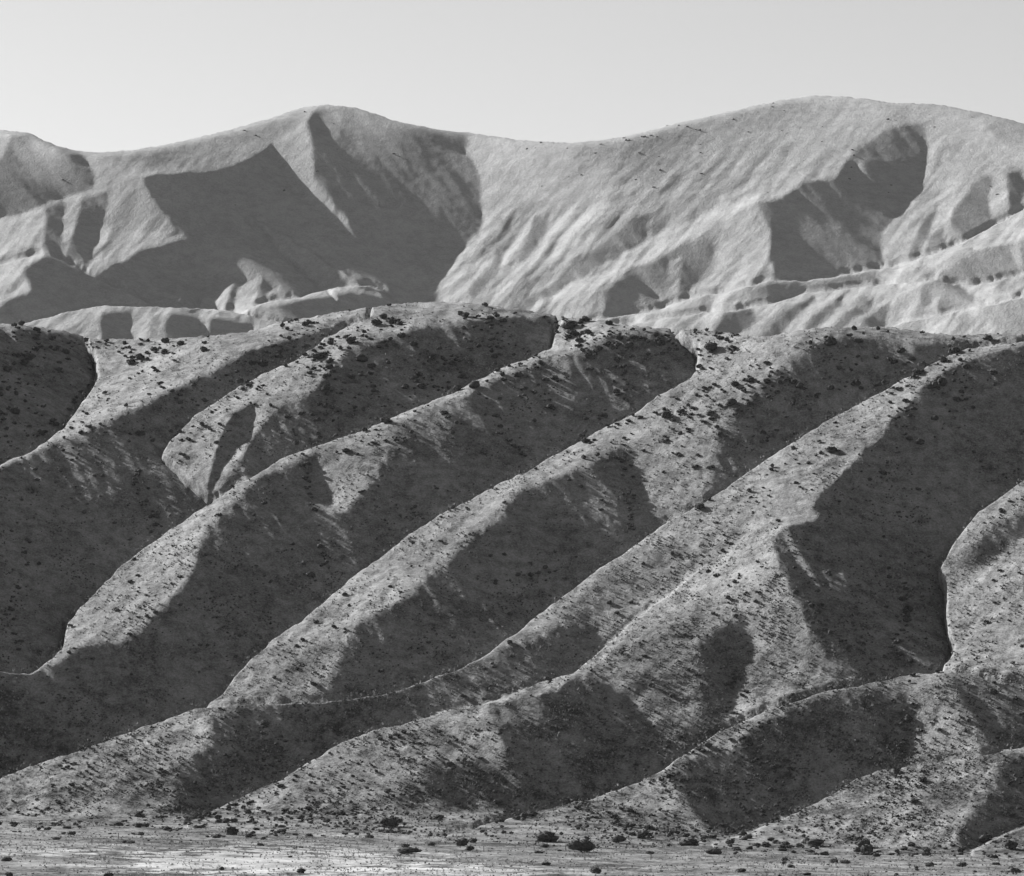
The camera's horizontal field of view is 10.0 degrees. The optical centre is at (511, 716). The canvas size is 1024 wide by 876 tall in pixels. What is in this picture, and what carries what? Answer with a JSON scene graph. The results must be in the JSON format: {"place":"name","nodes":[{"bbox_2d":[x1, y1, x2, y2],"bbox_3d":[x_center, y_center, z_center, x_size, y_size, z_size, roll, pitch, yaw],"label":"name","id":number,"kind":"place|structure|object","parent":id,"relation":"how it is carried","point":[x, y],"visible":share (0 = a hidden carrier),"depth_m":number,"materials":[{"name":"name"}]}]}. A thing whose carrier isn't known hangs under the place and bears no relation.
{"place":"outdoors","nodes":[
{"label":"outdoors","id":0,"kind":"place"},
{"bbox_2d":[0,302,1023,858],"bbox_3d":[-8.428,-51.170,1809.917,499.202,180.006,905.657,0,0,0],"label":"hills","id":1,"kind":"structure","parent":0,"point":[420,456],"depth_m":1743.06,"materials":[{"name":"soil"},{"name":"rock"},{"name":"shrub leaves"}]},
{"bbox_2d":[3,366,11,371],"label":"shrub","id":2,"kind":"object","parent":1,"relation":"on","point":[7,368],"visible":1,"depth_m":1970.35,"materials":[{"name":"grey plant"}]},
{"bbox_2d":[9,407,19,413],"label":"shrub","id":3,"kind":"object","parent":1,"relation":"on","point":[15,410],"visible":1,"depth_m":1932.27,"materials":[{"name":"grey plant"}]},
{"bbox_2d":[24,353,34,359],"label":"shrub","id":4,"kind":"object","parent":1,"relation":"on","point":[29,356],"visible":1,"depth_m":1993.57,"materials":[{"name":"grey plant"}]},
{"bbox_2d":[126,359,134,364],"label":"shrub","id":5,"kind":"object","parent":1,"relation":"on","point":[130,361],"visible":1,"depth_m":1990.61,"materials":[{"name":"grey plant"}]},
{"bbox_2d":[134,353,142,359],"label":"shrub","id":6,"kind":"object","parent":1,"relation":"on","point":[139,356],"visible":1,"depth_m":1991.93,"materials":[{"name":"grey plant"}]},
{"bbox_2d":[135,430,144,435],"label":"shrub","id":7,"kind":"object","parent":1,"relation":"on","point":[139,432],"visible":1,"depth_m":1898.53,"materials":[{"name":"grey plant"}]},
{"bbox_2d":[161,337,169,342],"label":"shrub","id":8,"kind":"object","parent":1,"relation":"on","point":[164,340],"visible":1,"depth_m":2002.38,"materials":[{"name":"grey plant"}]},
{"bbox_2d":[172,804,180,810],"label":"shrub","id":9,"kind":"object","parent":1,"relation":"on","point":[177,807],"visible":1,"depth_m":1592.08,"materials":[{"name":"grey plant"}]},
{"bbox_2d":[236,377,243,383],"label":"shrub","id":10,"kind":"object","parent":1,"relation":"on","point":[239,380],"visible":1,"depth_m":1921.49,"materials":[{"name":"grey plant"}]},
{"bbox_2d":[257,359,268,365],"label":"shrub","id":11,"kind":"object","parent":1,"relation":"on","point":[262,362],"visible":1,"depth_m":1944.10,"materials":[{"name":"grey plant"}]},
{"bbox_2d":[260,720,269,724],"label":"shrub","id":12,"kind":"object","parent":1,"relation":"on","point":[263,722],"visible":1,"depth_m":1650.67,"materials":[{"name":"grey plant"}]},
{"bbox_2d":[301,343,310,348],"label":"shrub","id":13,"kind":"object","parent":1,"relation":"on","point":[306,346],"visible":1,"depth_m":1947.74,"materials":[{"name":"grey plant"}]},
{"bbox_2d":[306,571,315,576],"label":"shrub","id":14,"kind":"object","parent":1,"relation":"on","point":[310,574],"visible":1,"depth_m":1778.27,"materials":[{"name":"grey plant"}]},
{"bbox_2d":[311,352,324,358],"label":"shrub","id":15,"kind":"object","parent":1,"relation":"on","point":[318,356],"visible":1,"depth_m":1925.17,"materials":[{"name":"grey plant"}]},
{"bbox_2d":[346,336,354,343],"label":"shrub","id":16,"kind":"object","parent":1,"relation":"on","point":[350,339],"visible":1,"depth_m":1931.73,"materials":[{"name":"grey plant"}]},
{"bbox_2d":[355,354,367,361],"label":"shrub","id":17,"kind":"object","parent":1,"relation":"on","point":[361,358],"visible":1,"depth_m":1918.70,"materials":[{"name":"grey plant"}]},
{"bbox_2d":[367,363,375,367],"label":"shrub","id":18,"kind":"object","parent":1,"relation":"on","point":[372,365],"visible":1,"depth_m":1916.04,"materials":[{"name":"grey plant"}]},
{"bbox_2d":[371,318,382,324],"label":"shrub","id":19,"kind":"object","parent":1,"relation":"on","point":[375,321],"visible":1,"depth_m":1956.24,"materials":[{"name":"grey plant"}]},
{"bbox_2d":[380,417,392,423],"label":"shrub","id":20,"kind":"object","parent":1,"relation":"on","point":[385,420],"visible":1,"depth_m":1859.21,"materials":[{"name":"grey plant"}]},
{"bbox_2d":[469,381,479,387],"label":"shrub","id":21,"kind":"object","parent":1,"relation":"on","point":[474,384],"visible":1,"depth_m":1886.77,"materials":[{"name":"grey plant"}]},
{"bbox_2d":[494,799,502,804],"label":"shrub","id":22,"kind":"object","parent":1,"relation":"on","point":[498,801],"visible":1,"depth_m":1596.13,"materials":[{"name":"grey plant"}]},
{"bbox_2d":[0,301,1023,849],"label":"dry grass tufts","id":23,"kind":"object","parent":1,"relation":"on","point":[540,609],"visible":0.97,"depth_m":1709.91,"materials":[{"name":"grey plant"}]},
{"bbox_2d":[0,302,1023,875],"bbox_3d":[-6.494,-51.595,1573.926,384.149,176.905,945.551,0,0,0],"label":"hillside shrubs","id":24,"kind":"object","parent":1,"relation":"on","point":[404,440],"visible":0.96,"depth_m":1736.18,"materials":[{"name":"black plant"}]},
{"bbox_2d":[0,312,1023,848],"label":"sage scrub","id":25,"kind":"object","parent":1,"relation":"on","point":[556,666],"visible":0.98,"depth_m":1654.01,"materials":[{"name":"grey plant"}]},
{"bbox_2d":[514,371,523,376],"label":"shrub","id":26,"kind":"object","parent":1,"relation":"on","point":[518,374],"visible":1,"depth_m":1893.15,"materials":[{"name":"grey plant"}]},
{"bbox_2d":[549,375,558,379],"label":"shrub","id":27,"kind":"object","parent":1,"relation":"on","point":[553,377],"visible":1,"depth_m":1892.29,"materials":[{"name":"grey plant"}]},
{"bbox_2d":[562,320,575,329],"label":"shrub","id":28,"kind":"object","parent":1,"relation":"on","point":[565,326],"visible":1,"depth_m":1934.95,"materials":[{"name":"grey plant"}]},
{"bbox_2d":[570,330,576,335],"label":"shrub","id":29,"kind":"object","parent":1,"relation":"on","point":[573,333],"visible":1,"depth_m":1925.76,"materials":[{"name":"grey plant"}]},
{"bbox_2d":[575,337,583,342],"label":"shrub","id":30,"kind":"object","parent":1,"relation":"on","point":[578,340],"visible":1,"depth_m":1913.69,"materials":[{"name":"grey plant"}]},
{"bbox_2d":[581,437,590,442],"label":"shrub","id":31,"kind":"object","parent":1,"relation":"on","point":[584,439],"visible":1,"depth_m":1837.67,"materials":[{"name":"grey plant"}]},
{"bbox_2d":[584,352,592,357],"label":"shrub","id":32,"kind":"object","parent":1,"relation":"on","point":[587,355],"visible":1,"depth_m":1900.35,"materials":[{"name":"grey plant"}]},
{"bbox_2d":[615,335,623,340],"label":"shrub","id":33,"kind":"object","parent":1,"relation":"on","point":[618,337],"visible":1,"depth_m":1905.89,"materials":[{"name":"grey plant"}]},
{"bbox_2d":[623,341,633,347],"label":"shrub","id":34,"kind":"object","parent":1,"relation":"on","point":[629,344],"visible":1,"depth_m":1901.42,"materials":[{"name":"grey plant"}]},
{"bbox_2d":[637,830,649,837],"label":"shrub","id":35,"kind":"object","parent":1,"relation":"on","point":[643,833],"visible":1,"depth_m":1495.36,"materials":[{"name":"grey plant"}]},
{"bbox_2d":[661,411,671,417],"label":"shrub","id":36,"kind":"object","parent":1,"relation":"on","point":[665,414],"visible":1,"depth_m":1839.61,"materials":[{"name":"grey plant"}]},
{"bbox_2d":[694,503,704,509],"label":"shrub","id":37,"kind":"object","parent":1,"relation":"on","point":[700,506],"visible":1,"depth_m":1756.81,"materials":[{"name":"grey plant"}]},
{"bbox_2d":[705,340,717,350],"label":"shrub","id":38,"kind":"object","parent":1,"relation":"on","point":[709,345],"visible":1,"depth_m":1876.40,"materials":[{"name":"grey plant"}]},
{"bbox_2d":[727,398,736,404],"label":"shrub","id":39,"kind":"object","parent":1,"relation":"on","point":[732,401],"visible":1,"depth_m":1829.78,"materials":[{"name":"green plant"}]},
{"bbox_2d":[730,380,738,386],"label":"shrub","id":40,"kind":"object","parent":1,"relation":"on","point":[734,383],"visible":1,"depth_m":1843.46,"materials":[{"name":"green plant"}]},
{"bbox_2d":[745,401,753,406],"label":"shrub","id":41,"kind":"object","parent":1,"relation":"on","point":[749,404],"visible":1,"depth_m":1827.76,"materials":[{"name":"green plant"}]},
{"bbox_2d":[770,764,778,768],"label":"shrub","id":42,"kind":"object","parent":1,"relation":"on","point":[774,766],"visible":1,"depth_m":1572.68,"materials":[{"name":"grey plant"}]},
{"bbox_2d":[795,382,803,387],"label":"shrub","id":43,"kind":"object","parent":1,"relation":"on","point":[799,384],"visible":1,"depth_m":1834.13,"materials":[{"name":"grey plant"}]},
{"bbox_2d":[823,336,836,345],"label":"shrub","id":44,"kind":"object","parent":1,"relation":"on","point":[828,341],"visible":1,"depth_m":1847.79,"materials":[{"name":"grey plant"}]},
{"bbox_2d":[826,384,834,389],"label":"shrub","id":45,"kind":"object","parent":1,"relation":"on","point":[829,387],"visible":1,"depth_m":1832.34,"materials":[{"name":"grey plant"}]},
{"bbox_2d":[825,446,836,452],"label":"shrub","id":46,"kind":"object","parent":1,"relation":"on","point":[829,449],"visible":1,"depth_m":1773.67,"materials":[{"name":"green plant"}]},
{"bbox_2d":[851,379,860,385],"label":"shrub","id":47,"kind":"object","parent":1,"relation":"on","point":[856,382],"visible":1,"depth_m":1833.94,"materials":[{"name":"grey plant"}]},
{"bbox_2d":[852,337,863,342],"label":"shrub","id":48,"kind":"object","parent":1,"relation":"on","point":[859,340],"visible":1,"depth_m":1851.86,"materials":[{"name":"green plant"}]},
{"bbox_2d":[893,767,900,773],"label":"shrub","id":49,"kind":"object","parent":1,"relation":"on","point":[896,770],"visible":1,"depth_m":1549.12,"materials":[{"name":"grey plant"}]},
{"bbox_2d":[896,348,904,352],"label":"shrub","id":50,"kind":"object","parent":1,"relation":"on","point":[900,350],"visible":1,"depth_m":1847.10,"materials":[{"name":"grey plant"}]},
{"bbox_2d":[897,595,905,600],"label":"shrub","id":51,"kind":"object","parent":1,"relation":"on","point":[900,598],"visible":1,"depth_m":1701.69,"materials":[{"name":"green plant"}]},
{"bbox_2d":[903,617,911,621],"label":"shrub","id":52,"kind":"object","parent":1,"relation":"on","point":[907,619],"visible":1,"depth_m":1685.20,"materials":[{"name":"grey plant"}]},
{"bbox_2d":[911,369,921,374],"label":"shrub","id":53,"kind":"object","parent":1,"relation":"on","point":[917,372],"visible":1,"depth_m":1813.78,"materials":[{"name":"grey plant"}]},
{"bbox_2d":[915,438,924,444],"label":"shrub","id":54,"kind":"object","parent":1,"relation":"on","point":[920,441],"visible":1,"depth_m":1775.61,"materials":[{"name":"grey plant"}]},
{"bbox_2d":[917,360,926,366],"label":"shrub","id":55,"kind":"object","parent":1,"relation":"on","point":[922,363],"visible":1,"depth_m":1821.55,"materials":[{"name":"grey plant"}]},
{"bbox_2d":[918,776,926,781],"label":"shrub","id":56,"kind":"object","parent":1,"relation":"on","point":[922,779],"visible":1,"depth_m":1537.73,"materials":[{"name":"grey plant"}]},
{"bbox_2d":[928,380,937,387],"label":"shrub","id":57,"kind":"object","parent":1,"relation":"on","point":[935,383],"visible":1,"depth_m":1801.46,"materials":[{"name":"grey plant"}]},
{"bbox_2d":[938,378,947,385],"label":"shrub","id":58,"kind":"object","parent":1,"relation":"on","point":[942,382],"visible":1,"depth_m":1803.27,"materials":[{"name":"grey plant"}]},
{"bbox_2d":[938,357,947,361],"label":"shrub","id":59,"kind":"object","parent":1,"relation":"on","point":[942,359],"visible":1,"depth_m":1819.57,"materials":[{"name":"grey plant"}]},
{"bbox_2d":[948,346,959,353],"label":"shrub","id":60,"kind":"object","parent":1,"relation":"on","point":[952,350],"visible":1,"depth_m":1826.84,"materials":[{"name":"grey plant"}]},
{"bbox_2d":[977,834,991,842],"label":"shrub","id":61,"kind":"object","parent":1,"relation":"on","point":[983,838],"visible":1,"depth_m":1496.26,"materials":[{"name":"grey plant"}]},
{"bbox_2d":[985,334,992,340],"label":"shrub","id":62,"kind":"object","parent":1,"relation":"on","point":[988,337],"visible":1,"depth_m":1858.85,"materials":[{"name":"grey plant"}]},
{"bbox_2d":[988,370,997,374],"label":"shrub","id":63,"kind":"object","parent":1,"relation":"on","point":[992,372],"visible":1,"depth_m":1807.89,"materials":[{"name":"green plant"}]},
{"bbox_2d":[989,688,998,694],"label":"shrub","id":64,"kind":"object","parent":1,"relation":"on","point":[993,691],"visible":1,"depth_m":1594.71,"materials":[{"name":"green plant"}]},
{"bbox_2d":[0,95,1023,347],"bbox_3d":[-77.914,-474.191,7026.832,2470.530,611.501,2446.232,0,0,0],"label":"mountain","id":65,"kind":"structure","parent":0,"point":[774,221],"depth_m":6886.40,"materials":[{"name":"rock"},{"name":"soil"}]},
{"bbox_2d":[62,99,997,229],"bbox_3d":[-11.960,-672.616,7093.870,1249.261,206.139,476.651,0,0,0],"label":"mountain shrubs","id":66,"kind":"object","parent":65,"relation":"on","point":[640,152],"visible":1,"depth_m":7057.68,"materials":[{"name":"grey plant"}]},
{"bbox_2d":[0,816,1023,875],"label":"flat ground","id":67,"kind":"structure","parent":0,"point":[56,857],"depth_m":1341.05,"materials":[{"name":"sand"},{"name":"soil"}]},
{"bbox_2d":[1,856,11,860],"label":"shrub","id":68,"kind":"object","parent":67,"relation":"on","point":[6,858],"visible":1,"depth_m":1270.75,"materials":[{"name":"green plant"}]},
{"bbox_2d":[211,833,221,837],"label":"shrub","id":69,"kind":"object","parent":67,"relation":"on","point":[215,835],"visible":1,"depth_m":1438.53,"materials":[{"name":"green plant"}]},
{"bbox_2d":[225,826,238,834],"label":"shrub","id":70,"kind":"object","parent":67,"relation":"on","point":[230,830],"visible":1,"depth_m":1462.84,"materials":[{"name":"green plant"}]},
{"bbox_2d":[297,867,305,872],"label":"shrub","id":71,"kind":"object","parent":67,"relation":"on","point":[301,870],"visible":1,"depth_m":1228.66,"materials":[{"name":"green plant"}]},
{"bbox_2d":[379,815,399,826],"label":"shrub","id":72,"kind":"object","parent":67,"relation":"on","point":[391,820],"visible":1,"depth_m":1549.33,"materials":[{"name":"grey plant"}]},
{"bbox_2d":[397,846,422,853],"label":"shrub","id":73,"kind":"object","parent":67,"relation":"on","point":[404,850],"visible":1,"depth_m":1359.80,"materials":[{"name":"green plant"}]},
{"bbox_2d":[455,837,469,845],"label":"shrub","id":74,"kind":"object","parent":67,"relation":"on","point":[463,841],"visible":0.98,"depth_m":1430.47,"materials":[{"name":"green plant"}]},
{"bbox_2d":[468,838,476,842],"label":"shrub","id":75,"kind":"object","parent":67,"relation":"on","point":[471,840],"visible":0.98,"depth_m":1450.03,"materials":[{"name":"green plant"}]},
{"bbox_2d":[0,819,1023,875],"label":"plain grass tufts","id":76,"kind":"object","parent":67,"relation":"on","point":[470,858],"visible":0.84,"depth_m":1342.07,"materials":[{"name":"grey plant"}]},
{"bbox_2d":[0,821,1023,875],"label":"plain sage scrub","id":77,"kind":"object","parent":67,"relation":"on","point":[446,859],"visible":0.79,"depth_m":1362.65,"materials":[{"name":"grey plant"}]},
{"bbox_2d":[534,830,558,841],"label":"shrub","id":78,"kind":"object","parent":67,"relation":"on","point":[547,836],"visible":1,"depth_m":1467.12,"materials":[{"name":"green plant"}]},
{"bbox_2d":[567,837,594,851],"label":"shrub","id":79,"kind":"object","parent":67,"relation":"on","point":[584,845],"visible":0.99,"depth_m":1408.73,"materials":[{"name":"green plant"}]},
{"bbox_2d":[589,867,601,873],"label":"shrub","id":80,"kind":"object","parent":67,"relation":"on","point":[596,870],"visible":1,"depth_m":1238.83,"materials":[{"name":"grey plant"}]},
{"bbox_2d":[611,834,625,842],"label":"shrub","id":81,"kind":"object","parent":67,"relation":"on","point":[618,838],"visible":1,"depth_m":1471.60,"materials":[{"name":"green plant"}]},
{"bbox_2d":[678,838,698,845],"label":"shrub","id":82,"kind":"object","parent":67,"relation":"on","point":[689,842],"visible":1,"depth_m":1472.76,"materials":[{"name":"grey plant"}]},
{"bbox_2d":[704,848,721,853],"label":"shrub","id":83,"kind":"object","parent":67,"relation":"on","point":[714,851],"visible":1,"depth_m":1419.39,"materials":[{"name":"grey plant"}]},
{"bbox_2d":[725,839,733,843],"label":"shrub","id":84,"kind":"object","parent":67,"relation":"on","point":[728,841],"visible":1,"depth_m":1486.05,"materials":[{"name":"grey plant"}]},
{"bbox_2d":[805,837,823,845],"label":"shrub","id":85,"kind":"object","parent":67,"relation":"on","point":[818,841],"visible":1,"depth_m":1489.06,"materials":[{"name":"grey plant"}]},
{"bbox_2d":[854,838,869,846],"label":"shrub","id":86,"kind":"object","parent":67,"relation":"on","point":[859,842],"visible":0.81,"depth_m":1488.44,"materials":[{"name":"grey plant"}]},
{"bbox_2d":[859,844,875,852],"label":"shrub","id":87,"kind":"object","parent":67,"relation":"on","point":[865,848],"visible":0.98,"depth_m":1468.32,"materials":[{"name":"grey plant"}]},
{"bbox_2d":[925,862,933,866],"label":"shrub","id":88,"kind":"object","parent":67,"relation":"on","point":[928,864],"visible":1,"depth_m":1351.81,"materials":[{"name":"grey plant"}]},
{"bbox_2d":[956,862,967,866],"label":"shrub","id":89,"kind":"object","parent":67,"relation":"on","point":[962,864],"visible":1,"depth_m":1356.85,"materials":[{"name":"grey plant"}]},
{"bbox_2d":[1004,840,1017,848],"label":"shrub","id":90,"kind":"object","parent":67,"relation":"on","point":[1009,844],"visible":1,"depth_m":1477.38,"materials":[{"name":"grey plant"}]},
{"bbox_2d":[1009,868,1021,872],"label":"shrub","id":91,"kind":"object","parent":67,"relation":"on","point":[1012,870],"visible":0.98,"depth_m":1303.80,"materials":[{"name":"grey plant"}]},
{"bbox_2d":[0,0,1023,151],"label":"sky","id":92,"kind":"structure","parent":0,"point":[78,75],"materials":[{"name":"white"}]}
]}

